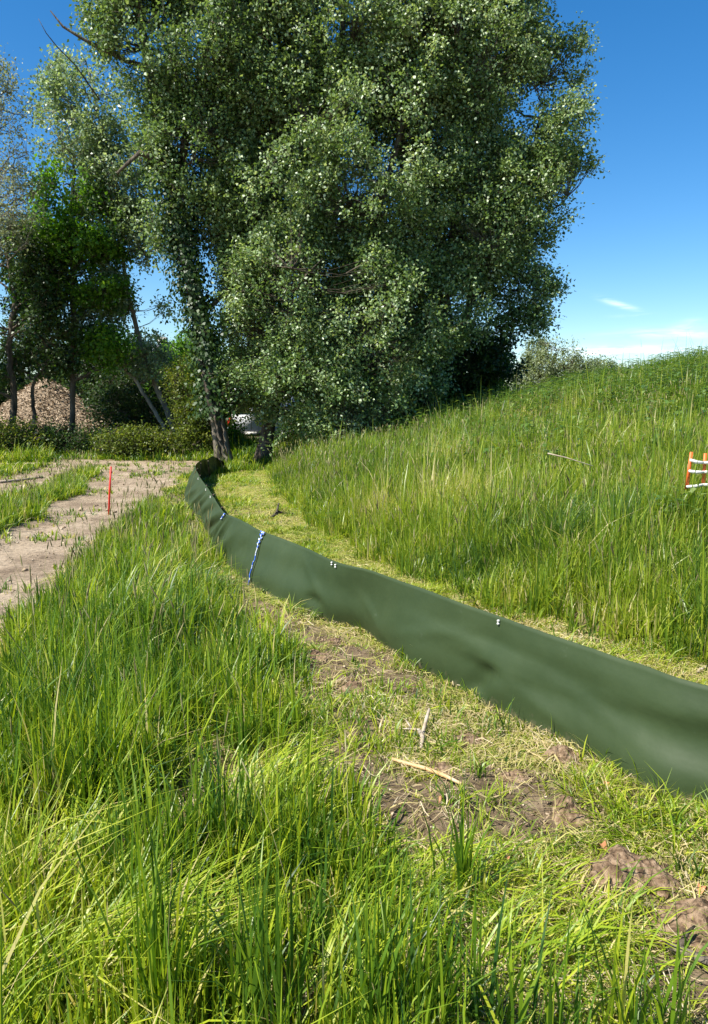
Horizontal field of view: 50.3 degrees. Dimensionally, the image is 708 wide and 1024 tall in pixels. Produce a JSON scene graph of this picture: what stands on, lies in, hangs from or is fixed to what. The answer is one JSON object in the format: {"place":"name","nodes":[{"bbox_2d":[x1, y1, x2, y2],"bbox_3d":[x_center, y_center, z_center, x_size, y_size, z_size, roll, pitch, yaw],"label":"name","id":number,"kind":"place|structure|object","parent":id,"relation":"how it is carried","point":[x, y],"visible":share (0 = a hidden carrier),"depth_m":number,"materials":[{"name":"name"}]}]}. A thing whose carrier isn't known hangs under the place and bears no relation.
{"place":"outdoors","nodes":[
{"label":"outdoors","id":0,"kind":"place"},
{"bbox_2d":[0,460,198,653],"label":"dirt track","id":1,"kind":"structure","parent":0,"point":[22,548],"depth_m":10.76,"materials":[{"name":"beige soil"}]},
{"bbox_2d":[0,477,43,482],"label":"fallen branch","id":2,"kind":"object","parent":1,"relation":"on","point":[5,481],"visible":0.92,"depth_m":16.57,"materials":[{"name":"brown wood"}]},
{"bbox_2d":[108,467,111,514],"bbox_3d":[-3.843,-0.285,11.853,0.104,0.861,0.032,0,8,0],"label":"marker stake","id":3,"kind":"object","parent":1,"relation":"on","point":[109,494],"visible":0.74,"depth_m":11.83,"materials":[{"name":"red paint"}]},
{"bbox_2d":[0,431,707,1023],"bbox_3d":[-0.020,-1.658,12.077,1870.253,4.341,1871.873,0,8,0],"label":"ground","id":4,"kind":"structure","parent":0,"point":[438,817],"depth_m":3.23,"materials":[{"name":"soil"}]},
{"bbox_2d":[0,362,10,405],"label":"broadleaf tree","id":5,"kind":"object","parent":4,"relation":"on","point":[1,401],"visible":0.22,"depth_m":47.42,"materials":[{"name":"green plant"}]},
{"bbox_2d":[0,45,54,266],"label":"budding tree","id":6,"kind":"object","parent":4,"relation":"on","point":[14,170],"visible":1,"depth_m":20.96,"materials":[{"name":"green plant"}]},
{"bbox_2d":[0,412,61,452],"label":"shrub","id":7,"kind":"object","parent":4,"relation":"on","point":[8,432],"visible":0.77,"depth_m":22.56,"materials":[{"name":"green plant"}]},
{"bbox_2d":[0,316,67,403],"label":"broadleaf tree","id":8,"kind":"object","parent":4,"relation":"on","point":[24,381],"visible":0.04,"depth_m":48.03,"materials":[{"name":"green plant"}]},
{"bbox_2d":[0,212,96,439],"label":"broadleaf tree","id":9,"kind":"object","parent":4,"relation":"on","point":[41,318],"visible":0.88,"depth_m":23.11,"materials":[{"name":"green plant"}]},
{"bbox_2d":[11,415,96,455],"bbox_3d":[-9.062,-2.143,23.111,2.923,1.814,1.800,0,8,0],"label":"shrub","id":10,"kind":"object","parent":4,"relation":"on","point":[53,430],"visible":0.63,"depth_m":22.83,"materials":[{"name":"green plant"}]},
{"bbox_2d":[0,378,117,434],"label":"woodchip heap","id":11,"kind":"object","parent":4,"relation":"on","point":[50,402],"visible":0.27,"depth_m":28.90,"materials":[{"name":"brown wood"}]},
{"bbox_2d":[42,341,98,394],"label":"broadleaf tree","id":12,"kind":"object","parent":4,"relation":"on","point":[67,378],"visible":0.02,"depth_m":49.70,"materials":[{"name":"green plant"}]},
{"bbox_2d":[1,145,150,439],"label":"maple tree","id":13,"kind":"object","parent":4,"relation":"on","point":[106,340],"visible":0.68,"depth_m":23.05,"materials":[{"name":"green plant"}]},
{"bbox_2d":[55,422,130,453],"bbox_3d":[-8.140,-2.054,23.548,2.899,1.529,1.982,0,8,0],"label":"shrub","id":14,"kind":"object","parent":4,"relation":"on","point":[91,435],"visible":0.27,"depth_m":23.14,"materials":[{"name":"green plant"}]},
{"bbox_2d":[20,43,178,434],"bbox_3d":[-7.912,-8.148,23.983,4.554,12.766,3.542,0,8,0],"label":"poplar tree","id":15,"kind":"object","parent":4,"relation":"on","point":[98,152],"visible":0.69,"depth_m":23.06,"materials":[{"name":"green plant"}]},
{"bbox_2d":[22,317,177,421],"bbox_3d":[-10.982,-5.844,32.473,7.514,5.752,5.137,0,8,0],"label":"broadleaf tree","id":16,"kind":"object","parent":4,"relation":"on","point":[80,388],"visible":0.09,"depth_m":31.77,"materials":[{"name":"green plant"}]},
{"bbox_2d":[58,229,180,432],"bbox_3d":[-7.573,-5.508,24.578,4.333,7.306,2.565,0,8,0],"label":"young tree","id":17,"kind":"object","parent":4,"relation":"on","point":[156,360],"visible":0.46,"depth_m":24.24,"materials":[{"name":"green plant"}]},
{"bbox_2d":[83,419,172,458],"bbox_3d":[-6.718,-1.988,22.675,2.729,1.604,1.751,-3,9,-18],"label":"shrub","id":18,"kind":"object","parent":4,"relation":"on","point":[131,442],"visible":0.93,"depth_m":22.36,"materials":[{"name":"green plant"}]},
{"bbox_2d":[80,356,185,432],"bbox_3d":[-7.880,-3.943,27.276,4.487,3.531,2.809,2,8,10],"label":"shrub","id":19,"kind":"object","parent":4,"relation":"on","point":[128,393],"visible":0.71,"depth_m":26.93,"materials":[{"name":"green plant"}]},
{"bbox_2d":[140,424,194,457],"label":"shrub","id":20,"kind":"object","parent":4,"relation":"on","point":[177,444],"visible":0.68,"depth_m":22.64,"materials":[{"name":"green plant"}]},
{"bbox_2d":[134,327,224,426],"bbox_3d":[-7.184,-5.076,30.541,3.986,4.790,3.284,0,8,0],"label":"broadleaf tree","id":21,"kind":"object","parent":4,"relation":"on","point":[179,344],"visible":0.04,"depth_m":29.82,"materials":[{"name":"green plant"}]},
{"bbox_2d":[39,0,326,463],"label":"poplar tree","id":22,"kind":"object","parent":4,"relation":"on","point":[171,95],"visible":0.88,"depth_m":18.44,"materials":[{"name":"green plant"}]},
{"bbox_2d":[157,349,233,456],"bbox_3d":[-4.981,-3.204,23.466,2.439,3.667,2.456,0,8,0],"label":"shrub","id":23,"kind":"object","parent":4,"relation":"on","point":[197,430],"visible":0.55,"depth_m":23.00,"materials":[{"name":"green plant"}]},
{"bbox_2d":[178,328,253,425],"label":"broadleaf tree","id":24,"kind":"object","parent":4,"relation":"on","point":[226,365],"visible":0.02,"depth_m":46.34,"materials":[{"name":"green plant"}]},
{"bbox_2d":[226,415,251,443],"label":"shrub","id":25,"kind":"object","parent":4,"relation":"on","point":[235,428],"visible":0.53,"depth_m":25.16,"materials":[{"name":"green plant"}]},
{"bbox_2d":[227,388,294,439],"bbox_3d":[-3.452,-4.100,31.815,2.020,2.295,5.535,2,8,12],"label":"parked van","id":26,"kind":"object","parent":4,"relation":"on","point":[251,426],"visible":0.04,"depth_m":29.31,"materials":[{"name":"paint"}]},
{"bbox_2d":[270,503,293,517],"bbox_3d":[-1.044,-0.011,11.132,0.299,0.149,0.811,0,8,0],"label":"branch stub","id":27,"kind":"object","parent":4,"relation":"on","point":[277,512],"visible":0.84,"depth_m":11.24,"materials":[{"name":"brown plant"}]},
{"bbox_2d":[297,648,329,661],"bbox_3d":[-0.269,0.931,4.918,0.237,0.067,0.210,7,11,41],"label":"soil clod","id":28,"kind":"object","parent":4,"relation":"on","point":[317,652],"visible":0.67,"depth_m":4.89,"materials":[{"name":"brown soil"}]},
{"bbox_2d":[201,30,431,422],"bbox_3d":[-1.031,-8.962,25.390,8.471,13.597,4.923,0,8,0],"label":"broadleaf tree","id":29,"kind":"object","parent":4,"relation":"on","point":[293,292],"visible":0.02,"depth_m":24.77,"materials":[{"name":"green plant"}]},
{"bbox_2d":[324,637,340,644],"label":"soil clod","id":30,"kind":"object","parent":4,"relation":"on","point":[335,640],"visible":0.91,"depth_m":5.18,"materials":[{"name":"brown soil"}]},
{"bbox_2d":[274,394,398,444],"bbox_3d":[-0.381,-2.812,23.871,4.402,2.217,2.326,0,8,0],"label":"shrub","id":31,"kind":"object","parent":4,"relation":"on","point":[286,433],"visible":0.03,"depth_m":23.62,"materials":[{"name":"green plant"}]},
{"bbox_2d":[192,0,497,461],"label":"poplar tree","id":32,"kind":"object","parent":4,"relation":"on","point":[307,111],"visible":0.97,"depth_m":18.42,"materials":[{"name":"green plant"}]},
{"bbox_2d":[335,680,369,695],"bbox_3d":[-0.009,1.012,4.339,0.231,0.078,0.185,0,8,0],"label":"soil clod","id":33,"kind":"object","parent":4,"relation":"on","point":[352,684],"visible":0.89,"depth_m":4.30,"materials":[{"name":"brown soil"}]},
{"bbox_2d":[0,414,707,1023],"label":"verge grass","id":34,"kind":"structure","parent":4,"relation":"on","point":[118,956],"depth_m":2.54,"materials":[{"name":"green plant"}]},
{"bbox_2d":[0,461,707,1012],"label":"soil crumbs","id":35,"kind":"object","parent":4,"relation":"on","point":[526,777],"visible":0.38,"depth_m":3.37,"materials":[{"name":"brown soil"}]},
{"bbox_2d":[393,708,429,749],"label":"forked branch","id":36,"kind":"object","parent":4,"relation":"on","point":[421,734],"visible":0.94,"depth_m":3.76,"materials":[{"name":"brown wood"}]},
{"bbox_2d":[392,757,461,784],"bbox_3d":[0.329,1.144,3.342,0.386,0.040,0.058,8,11,42],"label":"peeled stick","id":37,"kind":"object","parent":4,"relation":"on","point":[438,773],"visible":0.9,"depth_m":3.36,"materials":[{"name":"beige wood"}]},
{"bbox_2d":[427,761,451,772],"bbox_3d":[0.389,1.164,3.437,0.161,0.044,0.120,-3,9,-20],"label":"soil clod","id":38,"kind":"object","parent":4,"relation":"on","point":[441,766],"visible":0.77,"depth_m":3.41,"materials":[{"name":"brown soil"}]},
{"bbox_2d":[358,91,531,417],"bbox_3d":[2.869,-8.916,24.442,5.903,12.418,4.595,0,8,0],"label":"broadleaf tree","id":39,"kind":"object","parent":4,"relation":"on","point":[476,365],"visible":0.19,"depth_m":23.79,"materials":[{"name":"green plant"}]},
{"bbox_2d":[184,456,707,808],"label":"barrier fence","id":40,"kind":"object","parent":4,"relation":"on","point":[647,718],"visible":0.89,"depth_m":4.03,"materials":[{"name":"green plastic"}]},
{"bbox_2d":[448,733,483,747],"bbox_3d":[0.556,1.119,3.708,0.164,0.052,0.213,5,10,33],"label":"soil clod","id":41,"kind":"object","parent":4,"relation":"on","point":[470,738],"visible":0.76,"depth_m":3.68,"materials":[{"name":"brown soil"}]},
{"bbox_2d":[356,0,609,413],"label":"poplar tree","id":42,"kind":"object","parent":4,"relation":"on","point":[500,238],"visible":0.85,"depth_m":19.69,"materials":[{"name":"green plant"}]},
{"bbox_2d":[262,334,707,672],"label":"meadow grass","id":43,"kind":"structure","parent":4,"relation":"on","point":[571,584],"depth_m":7.90,"materials":[{"name":"green plant"}]},
{"bbox_2d":[548,453,592,465],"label":"dry stalk","id":44,"kind":"object","parent":43,"relation":"on","point":[567,458],"visible":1,"depth_m":8.11,"materials":[{"name":"beige plant"}]},
{"bbox_2d":[685,452,707,488],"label":"barrier","id":45,"kind":"object","parent":43,"relation":"on","point":[704,462],"visible":0.94,"depth_m":6.85,"materials":[{"name":"orange plastic"}]},
{"bbox_2d":[467,340,518,392],"bbox_3d":[4.481,-4.491,25.106,2.037,2.683,1.704,0,8,0],"label":"hazel bush","id":46,"kind":"object","parent":4,"relation":"on","point":[500,374],"visible":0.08,"depth_m":24.73,"materials":[{"name":"green plant"}]},
{"bbox_2d":[497,769,524,782],"bbox_3d":[0.702,1.172,3.333,0.153,0.056,0.105,0,8,0],"label":"soil clod","id":47,"kind":"object","parent":4,"relation":"on","point":[512,774],"visible":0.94,"depth_m":3.32,"materials":[{"name":"brown soil"}]},
{"bbox_2d":[352,346,707,482],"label":"nettle patch","id":48,"kind":"object","parent":4,"relation":"on","point":[551,388],"visible":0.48,"depth_m":14.54,"materials":[{"name":"green plant"}]},
{"bbox_2d":[508,333,611,390],"bbox_3d":[10.658,-6.856,39.470,6.074,5.222,4.153,0,8,0],"label":"bush","id":49,"kind":"object","parent":4,"relation":"on","point":[536,371],"visible":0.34,"depth_m":38.59,"materials":[{"name":"green plant"}]},
{"bbox_2d":[541,745,586,764],"bbox_3d":[0.983,1.132,3.538,0.202,0.080,0.165,6,10,35],"label":"soil clod","id":50,"kind":"object","parent":4,"relation":"on","point":[560,751],"visible":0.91,"depth_m":3.52,"materials":[{"name":"brown soil"}]},
{"bbox_2d":[551,796,592,827],"bbox_3d":[0.879,1.210,3.021,0.189,0.103,0.159,5,10,33],"label":"soil clod","id":51,"kind":"object","parent":4,"relation":"on","point":[569,805],"visible":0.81,"depth_m":3.02,"materials":[{"name":"brown soil"}]},
{"bbox_2d":[586,352,627,374],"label":"willow tree","id":52,"kind":"object","parent":4,"relation":"on","point":[613,363],"visible":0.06,"depth_m":42.67,"materials":[{"name":"green plant"}]},
{"bbox_2d":[565,844,685,898],"bbox_3d":[0.933,1.251,2.667,0.413,0.091,0.323,0,8,0],"label":"soil clod","id":53,"kind":"object","parent":4,"relation":"on","point":[646,868],"visible":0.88,"depth_m":2.60,"materials":[{"name":"brown soil"}]},
{"bbox_2d":[597,841,606,849],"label":"dead leaf","id":54,"kind":"object","parent":53,"relation":"on","point":[602,845],"visible":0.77,"depth_m":2.79,"materials":[{"name":"brown plant"}]},
{"bbox_2d":[638,894,707,955],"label":"soil clod","id":55,"kind":"object","parent":4,"relation":"on","point":[699,917],"visible":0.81,"depth_m":2.38,"materials":[{"name":"brown soil"}]},
{"bbox_2d":[698,883,706,894],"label":"dead leaf","id":56,"kind":"object","parent":55,"relation":"on","point":[702,889],"visible":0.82,"depth_m":2.53,"materials":[{"name":"brown plant"}]},
{"bbox_2d":[653,484,706,536],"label":"leafy weed","id":57,"kind":"object","parent":4,"relation":"on","point":[680,500],"visible":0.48,"depth_m":6.77,"materials":[{"name":"green plant"}]},
{"bbox_2d":[665,925,707,965],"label":"twig","id":58,"kind":"object","parent":4,"relation":"on","point":[703,960],"visible":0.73,"depth_m":2.22,"materials":[{"name":"brown wood"}]},
{"bbox_2d":[0,468,707,1023],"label":"cut grass","id":59,"kind":"structure","parent":0,"point":[516,734],"depth_m":3.45,"materials":[{"name":"green plant"}]},
{"bbox_2d":[0,357,707,1020],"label":"flowering grass","id":60,"kind":"structure","parent":0,"point":[284,453],"depth_m":8.08,"materials":[{"name":"green plant"}]},
{"bbox_2d":[0,0,707,391],"label":"sky","id":61,"kind":"structure","parent":0,"point":[637,259],"materials":[{"name":"blue"}]},
{"bbox_2d":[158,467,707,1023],"bbox_3d":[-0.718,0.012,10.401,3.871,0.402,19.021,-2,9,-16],"label":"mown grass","id":62,"kind":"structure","parent":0,"point":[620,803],"depth_m":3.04,"materials":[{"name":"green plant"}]}
]}

